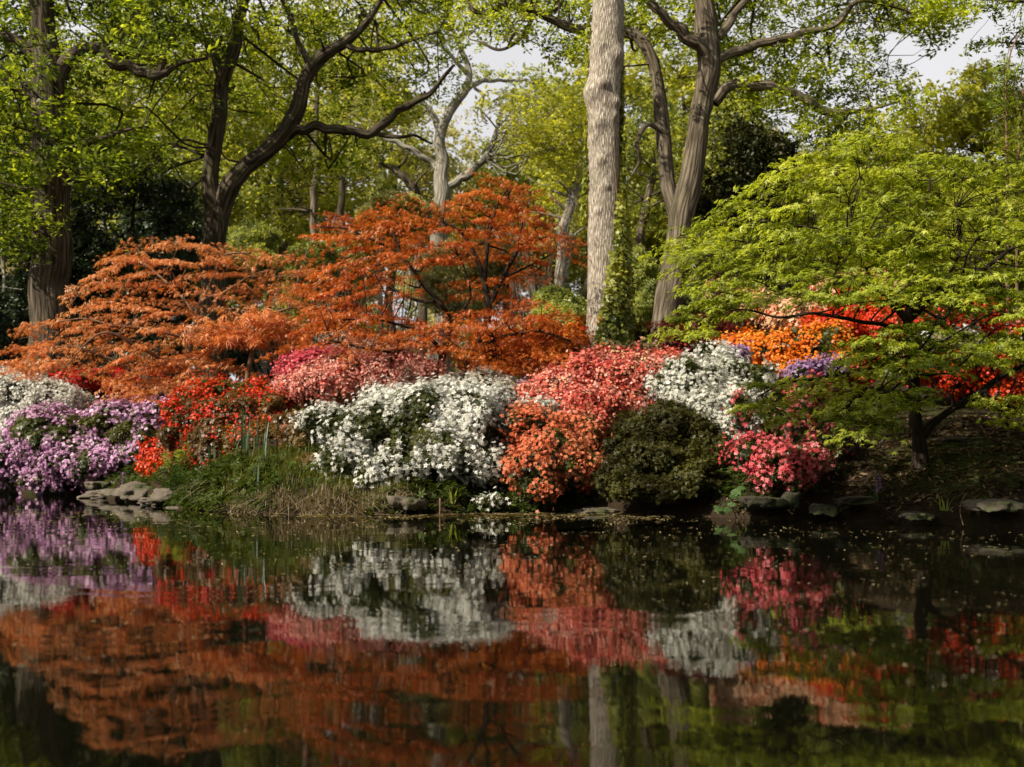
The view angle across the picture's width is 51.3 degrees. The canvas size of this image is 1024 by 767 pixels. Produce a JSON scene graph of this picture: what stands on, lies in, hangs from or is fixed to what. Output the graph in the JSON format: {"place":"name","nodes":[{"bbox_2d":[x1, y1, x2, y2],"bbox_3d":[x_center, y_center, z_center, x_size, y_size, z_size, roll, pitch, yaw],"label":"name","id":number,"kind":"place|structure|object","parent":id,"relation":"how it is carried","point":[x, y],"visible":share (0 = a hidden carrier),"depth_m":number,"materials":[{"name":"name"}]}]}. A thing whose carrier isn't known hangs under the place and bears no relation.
{"place":"outdoors","nodes":[
{"label":"outdoors","id":0,"kind":"place"},
{"bbox_2d":[0,491,1023,766],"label":"pond water","id":1,"kind":"structure","parent":0,"point":[404,689],"depth_m":3.06,"materials":[{"name":"black liquid"}]},
{"bbox_2d":[273,512,681,517],"bbox_3d":[-0.195,1.202,9.762,4.212,0.016,0.992,0,-4,0],"label":"floating straw","id":2,"kind":"object","parent":1,"relation":"on","point":[528,514],"visible":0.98,"depth_m":9.80,"materials":[{"name":"beige plant"}]},
{"bbox_2d":[0,511,1022,684],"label":"floating petals","id":3,"kind":"object","parent":1,"relation":"on","point":[465,563],"visible":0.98,"depth_m":6.47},
{"bbox_2d":[0,0,1023,402],"label":"sky","id":4,"kind":"structure","parent":0,"point":[935,69],"materials":[{"name":"white"}]},
{"bbox_2d":[5,380,1023,527],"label":"ground","id":5,"kind":"structure","parent":0,"point":[870,513],"depth_m":9.38,"materials":[{"name":"soil"}]},
{"bbox_2d":[0,291,29,374],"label":"shrub","id":6,"kind":"object","parent":5,"relation":"on","point":[13,316],"visible":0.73,"depth_m":21.33,"materials":[{"name":"green plant"}]},
{"bbox_2d":[0,175,94,343],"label":"holly tree","id":7,"kind":"object","parent":5,"relation":"on","point":[19,281],"visible":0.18,"depth_m":23.87,"materials":[{"name":"green plant"}]},
{"bbox_2d":[0,361,98,444],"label":"azalea bush","id":8,"kind":"object","parent":5,"relation":"on","point":[17,395],"visible":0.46,"depth_m":16.99,"materials":[{"name":"white plant"}]},
{"bbox_2d":[0,105,103,309],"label":"thin tree","id":9,"kind":"object","parent":5,"relation":"on","point":[4,276],"visible":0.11,"depth_m":22.69,"materials":[{"name":"green plant"}]},
{"bbox_2d":[0,392,174,494],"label":"azalea bush","id":10,"kind":"object","parent":5,"relation":"on","point":[54,447],"visible":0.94,"depth_m":14.76,"materials":[{"name":"purple plant"}]},
{"bbox_2d":[43,364,174,403],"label":"azalea bush","id":11,"kind":"object","parent":5,"relation":"on","point":[83,383],"visible":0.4,"depth_m":17.90,"materials":[{"name":"red plant"}]},
{"bbox_2d":[73,246,151,345],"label":"shrub","id":12,"kind":"object","parent":5,"relation":"on","point":[80,304],"visible":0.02,"depth_m":26.46,"materials":[{"name":"orange plant"}]},
{"bbox_2d":[0,0,242,380],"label":"oak tree","id":13,"kind":"object","parent":5,"relation":"on","point":[51,153],"visible":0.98,"depth_m":19.09,"materials":[{"name":"green plant"}]},
{"bbox_2d":[16,144,228,402],"bbox_3d":[-9.196,-2.345,25.159,4.840,6.726,3.878,2,-4,-25],"label":"holly tree","id":14,"kind":"object","parent":5,"relation":"on","point":[101,241],"visible":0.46,"depth_m":24.82,"materials":[{"name":"green plant"}]},
{"bbox_2d":[111,480,149,499],"bbox_3d":[-4.488,1.280,12.819,0.618,0.230,0.568,-1,-4,17],"label":"stone","id":15,"kind":"object","parent":5,"relation":"on","point":[135,490],"visible":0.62,"depth_m":12.62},
{"bbox_2d":[73,333,197,401],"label":"shrub","id":16,"kind":"object","parent":5,"relation":"on","point":[136,337],"visible":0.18,"depth_m":19.97,"materials":[{"name":"orange plant"}]},
{"bbox_2d":[81,50,199,399],"bbox_3d":[-11.005,-4.634,31.672,3.241,10.883,3.246,0,-4,0],"label":"thin tree","id":17,"kind":"object","parent":5,"relation":"on","point":[132,97],"visible":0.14,"depth_m":31.72,"materials":[{"name":"green plant"}]},
{"bbox_2d":[0,0,295,321],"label":"woodland tree","id":18,"kind":"object","parent":5,"relation":"on","point":[237,212],"visible":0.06,"depth_m":39.97,"materials":[{"name":"green plant"}]},
{"bbox_2d":[128,434,173,476],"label":"azalea bush","id":19,"kind":"object","parent":5,"relation":"on","point":[152,451],"visible":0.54,"depth_m":13.14,"materials":[{"name":"red plant"}]},
{"bbox_2d":[149,488,177,502],"bbox_3d":[-3.766,1.261,11.936,0.514,0.196,0.569,0,-4,0],"label":"stone","id":20,"kind":"object","parent":5,"relation":"on","point":[157,496],"visible":0.41,"depth_m":11.72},
{"bbox_2d":[113,170,228,399],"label":"holly tree","id":21,"kind":"object","parent":5,"relation":"on","point":[140,226],"visible":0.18,"depth_m":28.89,"materials":[{"name":"green plant"}]},
{"bbox_2d":[0,234,361,407],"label":"japanese maple","id":22,"kind":"object","parent":5,"relation":"on","point":[188,357],"visible":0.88,"depth_m":15.79,"materials":[{"name":"orange plant"}]},
{"bbox_2d":[104,81,308,306],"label":"woodland tree","id":23,"kind":"object","parent":5,"relation":"on","point":[232,304],"visible":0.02,"depth_m":58.43,"materials":[{"name":"plant"}]},
{"bbox_2d":[157,369,271,427],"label":"azalea bush","id":24,"kind":"object","parent":5,"relation":"on","point":[217,386],"visible":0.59,"depth_m":14.12,"materials":[{"name":"red plant"}]},
{"bbox_2d":[193,321,256,377],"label":"shrub","id":25,"kind":"object","parent":5,"relation":"on","point":[239,356],"visible":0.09,"depth_m":23.84,"materials":[{"name":"green plant"}]},
{"bbox_2d":[153,379,299,470],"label":"azalea bush","id":26,"kind":"object","parent":5,"relation":"on","point":[201,426],"visible":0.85,"depth_m":12.84,"materials":[{"name":"red plant"}]},
{"bbox_2d":[188,218,287,381],"bbox_3d":[-8.293,-2.095,32.073,3.090,5.746,2.965,0,-4,0],"label":"shrub","id":27,"kind":"object","parent":5,"relation":"on","point":[261,237],"visible":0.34,"depth_m":31.53,"materials":[{"name":"green plant"}]},
{"bbox_2d":[167,305,313,380],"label":"japanese maple","id":28,"kind":"object","parent":5,"relation":"on","point":[254,340],"visible":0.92,"depth_m":15.07,"materials":[{"name":"orange plant"}]},
{"bbox_2d":[233,405,264,455],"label":"iris plant","id":29,"kind":"object","parent":5,"relation":"on","point":[246,446],"visible":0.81,"depth_m":11.35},
{"bbox_2d":[119,0,425,314],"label":"woodland tree","id":30,"kind":"object","parent":5,"relation":"on","point":[328,203],"visible":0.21,"depth_m":44.01,"materials":[{"name":"plant"}]},
{"bbox_2d":[226,306,335,382],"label":"shrub","id":31,"kind":"object","parent":5,"relation":"on","point":[256,357],"visible":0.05,"depth_m":42.49,"materials":[{"name":"orange plant"}]},
{"bbox_2d":[81,0,488,387],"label":"oak tree","id":32,"kind":"object","parent":5,"relation":"on","point":[218,199],"visible":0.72,"depth_m":23.95,"materials":[{"name":"green plant"}]},
{"bbox_2d":[230,231,354,382],"bbox_3d":[-6.410,-1.805,31.189,3.854,5.066,2.007,0,-4,0],"label":"bare shrub","id":33,"kind":"object","parent":5,"relation":"on","point":[271,351],"visible":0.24,"depth_m":31.05,"materials":[{"name":"brown plant"}]},
{"bbox_2d":[264,409,327,465],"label":"azalea bush","id":34,"kind":"object","parent":5,"relation":"on","point":[287,431],"visible":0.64,"depth_m":11.24,"materials":[{"name":"pink plant"}]},
{"bbox_2d":[247,0,376,348],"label":"thin tree","id":35,"kind":"object","parent":5,"relation":"on","point":[313,209],"visible":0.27,"depth_m":36.62,"materials":[{"name":"green plant"}]},
{"bbox_2d":[270,343,353,409],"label":"azalea bush","id":36,"kind":"object","parent":5,"relation":"on","point":[293,361],"visible":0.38,"depth_m":14.39,"materials":[{"name":"pink plant"}]},
{"bbox_2d":[207,440,423,506],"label":"bank grass","id":37,"kind":"structure","parent":5,"relation":"on","point":[298,462],"depth_m":10.48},
{"bbox_2d":[274,237,372,339],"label":"shrub","id":38,"kind":"object","parent":5,"relation":"on","point":[317,250],"visible":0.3,"depth_m":35.57,"materials":[{"name":"green plant"}]},
{"bbox_2d":[282,16,385,334],"bbox_3d":[-6.575,-6.276,39.847,4.080,14.618,2.942,0,-4,0],"label":"thin tree","id":39,"kind":"object","parent":5,"relation":"on","point":[342,198],"visible":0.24,"depth_m":39.53,"materials":[{"name":"green plant"}]},
{"bbox_2d":[318,330,386,353],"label":"azalea bush","id":40,"kind":"object","parent":5,"relation":"on","point":[344,336],"visible":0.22,"depth_m":15.85,"materials":[{"name":"orange plant"}]},
{"bbox_2d":[254,343,452,410],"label":"azalea bush","id":41,"kind":"object","parent":5,"relation":"on","point":[319,379],"visible":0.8,"depth_m":12.97,"materials":[{"name":"pink plant"}]},
{"bbox_2d":[300,118,432,359],"bbox_3d":[-4.876,-4.234,36.071,4.985,9.809,3.241,3,-5,-35],"label":"thin tree","id":42,"kind":"object","parent":5,"relation":"on","point":[411,184],"visible":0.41,"depth_m":36.42,"materials":[{"name":"green plant"}]},
{"bbox_2d":[312,241,425,347],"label":"bare shrub","id":43,"kind":"object","parent":5,"relation":"on","point":[377,303],"visible":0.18,"depth_m":33.30,"materials":[{"name":"beige plant"}]},
{"bbox_2d":[249,55,492,348],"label":"woodland tree","id":44,"kind":"object","parent":5,"relation":"on","point":[427,178],"visible":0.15,"depth_m":50.05,"materials":[{"name":"green plant"}]},
{"bbox_2d":[162,478,617,515],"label":"dry grass","id":45,"kind":"structure","parent":5,"relation":"on","point":[299,507],"depth_m":10.06,"materials":[{"name":"plant"}]},
{"bbox_2d":[348,41,440,343],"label":"thin tree","id":46,"kind":"object","parent":5,"relation":"on","point":[380,303],"visible":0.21,"depth_m":43.39,"materials":[{"name":"green plant"}]},
{"bbox_2d":[352,189,445,349],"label":"tree","id":47,"kind":"object","parent":5,"relation":"on","point":[389,194],"visible":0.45,"depth_m":29.41,"materials":[{"name":"green plant"}]},
{"bbox_2d":[280,365,522,492],"bbox_3d":[-1.141,0.476,11.039,2.614,1.304,2.036,0,-4,0],"label":"azalea bush","id":48,"kind":"object","parent":5,"relation":"on","point":[442,427],"visible":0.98,"depth_m":10.44,"materials":[{"name":"white plant"}]},
{"bbox_2d":[386,496,427,510],"bbox_3d":[-0.975,1.124,10.007,0.422,0.157,0.622,0,-4,0],"label":"stone","id":49,"kind":"object","parent":5,"relation":"on","point":[408,503],"visible":0.93,"depth_m":9.77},
{"bbox_2d":[255,168,605,379],"bbox_3d":[-1.008,-1.114,13.288,4.485,3.596,3.048,0,-4,0],"label":"japanese maple","id":50,"kind":"object","parent":5,"relation":"on","point":[444,350],"visible":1,"depth_m":13.09,"materials":[{"name":"orange plant"}]},
{"bbox_2d":[376,175,493,357],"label":"woodland tree","id":51,"kind":"object","parent":5,"relation":"on","point":[431,317],"visible":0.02,"depth_m":60.41,"materials":[{"name":"green plant"}]},
{"bbox_2d":[327,0,587,373],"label":"oak tree","id":52,"kind":"object","parent":5,"relation":"on","point":[444,186],"visible":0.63,"depth_m":33.74,"materials":[{"name":"green plant"}]},
{"bbox_2d":[408,236,526,377],"bbox_3d":[-1.187,-1.799,28.100,3.166,4.333,2.728,0,-4,0],"label":"shrub","id":53,"kind":"object","parent":5,"relation":"on","point":[439,274],"visible":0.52,"depth_m":27.53,"materials":[{"name":"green plant"}]},
{"bbox_2d":[434,360,524,403],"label":"azalea bush","id":54,"kind":"object","parent":5,"relation":"on","point":[503,382],"visible":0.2,"depth_m":12.03,"materials":[{"name":"plant"}]},
{"bbox_2d":[467,486,510,513],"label":"azalea bush","id":55,"kind":"object","parent":5,"relation":"on","point":[497,499],"visible":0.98,"depth_m":10.08,"materials":[{"name":"white plant"}]},
{"bbox_2d":[423,133,587,380],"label":"woodland tree","id":56,"kind":"object","parent":5,"relation":"on","point":[467,185],"visible":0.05,"depth_m":52.07,"materials":[{"name":"plant"}]},
{"bbox_2d":[462,61,551,382],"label":"thin tree","id":57,"kind":"object","parent":5,"relation":"on","point":[487,74],"visible":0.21,"depth_m":46.76,"materials":[{"name":"green plant"}]},
{"bbox_2d":[10,439,1018,518],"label":"bank weeds","id":58,"kind":"object","parent":5,"relation":"on","point":[179,475],"visible":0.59,"depth_m":10.47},
{"bbox_2d":[446,57,587,325],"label":"woodland tree","id":59,"kind":"object","parent":5,"relation":"on","point":[522,180],"visible":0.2,"depth_m":46.75,"materials":[{"name":"green plant"}]},
{"bbox_2d":[466,319,593,377],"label":"azalea bush","id":60,"kind":"object","parent":5,"relation":"on","point":[541,336],"visible":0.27,"depth_m":14.30,"materials":[{"name":"orange plant"}]},
{"bbox_2d":[503,390,562,412],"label":"azalea bush","id":61,"kind":"object","parent":5,"relation":"on","point":[545,401],"visible":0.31,"depth_m":11.21,"materials":[{"name":"plant"}]},
{"bbox_2d":[480,187,587,381],"bbox_3d":[0.807,-2.686,31.330,3.960,6.450,1.962,0,-4,0],"label":"bare shrub","id":62,"kind":"object","parent":5,"relation":"on","point":[542,284],"visible":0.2,"depth_m":31.32,"materials":[{"name":"brown plant"}]},
{"bbox_2d":[87,178,1011,387],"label":"woodland","id":63,"kind":"object","parent":5,"relation":"on","point":[375,329],"depth_m":71.19,"materials":[{"name":"green plant"}]},
{"bbox_2d":[497,393,611,512],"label":"azalea bush","id":64,"kind":"object","parent":5,"relation":"on","point":[555,449],"visible":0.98,"depth_m":10.17,"materials":[{"name":"orange plant"}]},
{"bbox_2d":[527,282,586,329],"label":"shrub","id":65,"kind":"object","parent":5,"relation":"on","point":[565,298],"visible":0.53,"depth_m":21.55,"materials":[{"name":"green plant"}]},
{"bbox_2d":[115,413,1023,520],"bbox_3d":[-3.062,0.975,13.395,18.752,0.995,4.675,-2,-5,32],"label":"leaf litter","id":66,"kind":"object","parent":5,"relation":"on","point":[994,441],"visible":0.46,"depth_m":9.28,"materials":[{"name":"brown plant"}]},
{"bbox_2d":[491,112,652,303],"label":"woodland tree","id":67,"kind":"object","parent":5,"relation":"on","point":[576,283],"visible":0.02,"depth_m":53.23,"materials":[{"name":"plant"}]},
{"bbox_2d":[519,83,635,286],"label":"thin tree","id":68,"kind":"object","parent":5,"relation":"on","point":[575,189],"visible":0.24,"depth_m":33.30,"materials":[{"name":"green plant"}]},
{"bbox_2d":[572,507,619,513],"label":"stone","id":69,"kind":"object","parent":5,"relation":"on","point":[596,510],"visible":0.93,"depth_m":10.08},
{"bbox_2d":[511,339,694,447],"bbox_3d":[1.084,0.114,12.168,2.236,1.389,1.800,3,-5,-36],"label":"azalea bush","id":70,"kind":"object","parent":5,"relation":"on","point":[602,383],"visible":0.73,"depth_m":11.76,"materials":[{"name":"pink plant"}]},
{"bbox_2d":[583,0,623,345],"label":"tall tree","id":71,"kind":"object","parent":5,"relation":"on","point":[602,93],"visible":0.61,"depth_m":15.48,"materials":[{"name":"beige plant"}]},
{"bbox_2d":[578,0,636,348],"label":"ivy","id":72,"kind":"object","parent":71,"relation":"attached to","point":[619,328],"visible":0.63,"depth_m":15.33,"materials":[{"name":"green plant"}]},
{"bbox_2d":[579,336,664,355],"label":"azalea bush","id":73,"kind":"object","parent":5,"relation":"on","point":[647,346],"visible":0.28,"depth_m":14.07,"materials":[{"name":"red plant"}]},
{"bbox_2d":[240,374,1006,433],"bbox_3d":[-11.017,0.964,29.845,50.908,2.021,24.098,-2,-4,25],"label":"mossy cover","id":74,"kind":"object","parent":5,"relation":"on","point":[770,414],"visible":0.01,"depth_m":12.78,"materials":[{"name":"green plant"}]},
{"bbox_2d":[511,2,758,248],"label":"woodland tree","id":75,"kind":"object","parent":5,"relation":"on","point":[671,83],"visible":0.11,"depth_m":40.82,"materials":[{"name":"plant"}]},
{"bbox_2d":[629,243,661,343],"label":"shrub","id":76,"kind":"object","parent":5,"relation":"on","point":[645,275],"visible":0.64,"depth_m":23.40,"materials":[{"name":"green plant"}]},
{"bbox_2d":[628,204,667,266],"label":"shrub","id":77,"kind":"object","parent":5,"relation":"on","point":[649,240],"visible":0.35,"depth_m":29.25,"materials":[{"name":"green plant"}]},
{"bbox_2d":[590,395,733,505],"bbox_3d":[1.397,0.611,10.170,1.384,1.057,1.616,0,-4,0],"label":"evergreen shrub","id":78,"kind":"object","parent":5,"relation":"on","point":[661,443],"visible":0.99,"depth_m":9.80,"materials":[{"name":"green plant"}]},
{"bbox_2d":[625,98,737,261],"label":"thin tree","id":79,"kind":"object","parent":5,"relation":"on","point":[646,200],"visible":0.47,"depth_m":26.30,"materials":[{"name":"green plant"}]},
{"bbox_2d":[635,310,742,356],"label":"bush","id":80,"kind":"object","parent":5,"relation":"on","point":[722,328],"visible":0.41,"depth_m":15.40,"materials":[{"name":"plant"}]},
{"bbox_2d":[575,13,815,327],"bbox_3d":[6.586,-6.255,39.714,8.550,14.092,10.875,2,-4,-22],"label":"woodland tree","id":81,"kind":"object","parent":5,"relation":"on","point":[633,111],"visible":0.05,"depth_m":38.56,"materials":[{"name":"green plant"}]},
{"bbox_2d":[642,333,781,445],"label":"azalea bush","id":82,"kind":"object","parent":5,"relation":"on","point":[712,376],"visible":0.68,"depth_m":10.93,"materials":[{"name":"white plant"}]},
{"bbox_2d":[444,0,986,344],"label":"oak tree","id":83,"kind":"object","parent":5,"relation":"on","point":[704,38],"visible":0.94,"depth_m":20.03,"materials":[{"name":"green plant"}]},
{"bbox_2d":[684,227,765,315],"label":"shrub","id":84,"kind":"object","parent":5,"relation":"on","point":[701,277],"visible":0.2,"depth_m":23.59,"materials":[{"name":"green plant"}]},
{"bbox_2d":[713,486,744,515],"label":"leafy plant","id":85,"kind":"object","parent":5,"relation":"on","point":[735,492],"visible":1,"depth_m":9.12,"materials":[{"name":"green plant"}]},
{"bbox_2d":[663,111,807,335],"bbox_3d":[6.156,-3.400,27.961,4.416,7.665,3.486,0,-4,0],"label":"conifer tree","id":86,"kind":"object","parent":5,"relation":"on","point":[752,151],"visible":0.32,"depth_m":27.28,"materials":[{"name":"plant"}]},
{"bbox_2d":[739,495,789,509],"bbox_3d":[2.115,1.009,9.002,0.390,0.131,0.495,0,-4,0],"label":"stone","id":87,"kind":"object","parent":5,"relation":"on","point":[752,502],"visible":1,"depth_m":8.83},
{"bbox_2d":[711,368,853,493],"bbox_3d":[2.500,0.425,9.621,1.164,1.185,1.765,-3,-5,37],"label":"azalea bush","id":88,"kind":"object","parent":5,"relation":"on","point":[771,465],"visible":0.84,"depth_m":9.15,"materials":[{"name":"pink plant"}]},
{"bbox_2d":[780,490,800,509],"bbox_3d":[2.322,0.975,8.901,0.162,0.161,0.242,-2,-4,27],"label":"stone","id":89,"kind":"object","parent":5,"relation":"on","point":[791,498],"visible":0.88,"depth_m":8.82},
{"bbox_2d":[711,317,877,402],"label":"azalea bush","id":90,"kind":"object","parent":5,"relation":"on","point":[784,346],"visible":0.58,"depth_m":13.00,"materials":[{"name":"orange plant"}]},
{"bbox_2d":[705,260,907,334],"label":"azalea bush","id":91,"kind":"object","parent":5,"relation":"on","point":[767,323],"visible":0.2,"depth_m":16.61,"materials":[{"name":"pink plant"}]},
{"bbox_2d":[777,349,852,405],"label":"azalea bush","id":92,"kind":"object","parent":5,"relation":"on","point":[800,369],"visible":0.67,"depth_m":12.46,"materials":[{"name":"purple plant"}]},
{"bbox_2d":[732,128,906,333],"bbox_3d":[9.163,-3.374,31.517,6.486,7.902,5.702,2,-4,-26],"label":"tree","id":93,"kind":"object","parent":5,"relation":"on","point":[808,177],"visible":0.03,"depth_m":30.25,"materials":[{"name":"green plant"}]},
{"bbox_2d":[808,503,839,516],"bbox_3d":[2.566,1.040,8.788,0.258,0.091,0.382,-1,-4,19],"label":"stone","id":94,"kind":"object","parent":5,"relation":"on","point":[822,509],"visible":1,"depth_m":8.67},
{"bbox_2d":[637,125,1023,470],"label":"japanese maple","id":95,"kind":"object","parent":5,"relation":"on","point":[946,282],"visible":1,"depth_m":8.87,"materials":[{"name":"green plant"}]},
{"bbox_2d":[792,288,904,392],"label":"azalea bush","id":96,"kind":"object","parent":5,"relation":"on","point":[866,314],"visible":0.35,"depth_m":13.74,"materials":[{"name":"plant"}]},
{"bbox_2d":[833,495,875,506],"bbox_3d":[2.801,0.958,8.707,0.316,0.097,0.451,0,-4,0],"label":"stone","id":97,"kind":"object","parent":5,"relation":"on","point":[856,500],"visible":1,"depth_m":8.57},
{"bbox_2d":[793,192,920,269],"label":"shrub","id":98,"kind":"object","parent":5,"relation":"on","point":[830,257],"visible":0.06,"depth_m":19.65,"materials":[{"name":"green plant"}]},
{"bbox_2d":[898,511,935,519],"bbox_3d":[3.179,1.037,8.363,0.291,0.062,0.316,0,-4,0],"label":"stone","id":99,"kind":"object","parent":5,"relation":"on","point":[913,515],"visible":1,"depth_m":8.28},
{"bbox_2d":[821,57,1023,342],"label":"tree","id":100,"kind":"object","parent":5,"relation":"on","point":[954,117],"visible":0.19,"depth_m":26.36,"materials":[{"name":"green plant"}]},
{"bbox_2d":[921,322,993,409],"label":"azalea bush","id":101,"kind":"object","parent":5,"relation":"on","point":[957,346],"visible":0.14,"depth_m":11.55,"materials":[{"name":"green plant"}]},
{"bbox_2d":[897,297,1023,409],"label":"azalea bush","id":102,"kind":"object","parent":5,"relation":"on","point":[960,384],"visible":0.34,"depth_m":11.59,"materials":[{"name":"leaves"},{"name":"red petal"},{"name":"dark twig bark"}]},
{"bbox_2d":[912,169,1023,320],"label":"shrub","id":103,"kind":"object","parent":5,"relation":"on","point":[1020,286],"visible":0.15,"depth_m":15.20,"materials":[{"name":"green plant"}]},
{"bbox_2d":[958,0,1023,56],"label":"overhanging tree","id":104,"kind":"object","parent":5,"relation":"on","point":[989,41],"visible":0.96,"depth_m":13.80,"materials":[{"name":"plant"}]},
{"bbox_2d":[961,498,1023,511],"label":"stone","id":105,"kind":"object","parent":5,"relation":"on","point":[995,505],"visible":1,"depth_m":7.98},
{"bbox_2d":[966,32,1023,325],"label":"tree","id":106,"kind":"object","parent":5,"relation":"on","point":[1005,98],"visible":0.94,"depth_m":12.69,"materials":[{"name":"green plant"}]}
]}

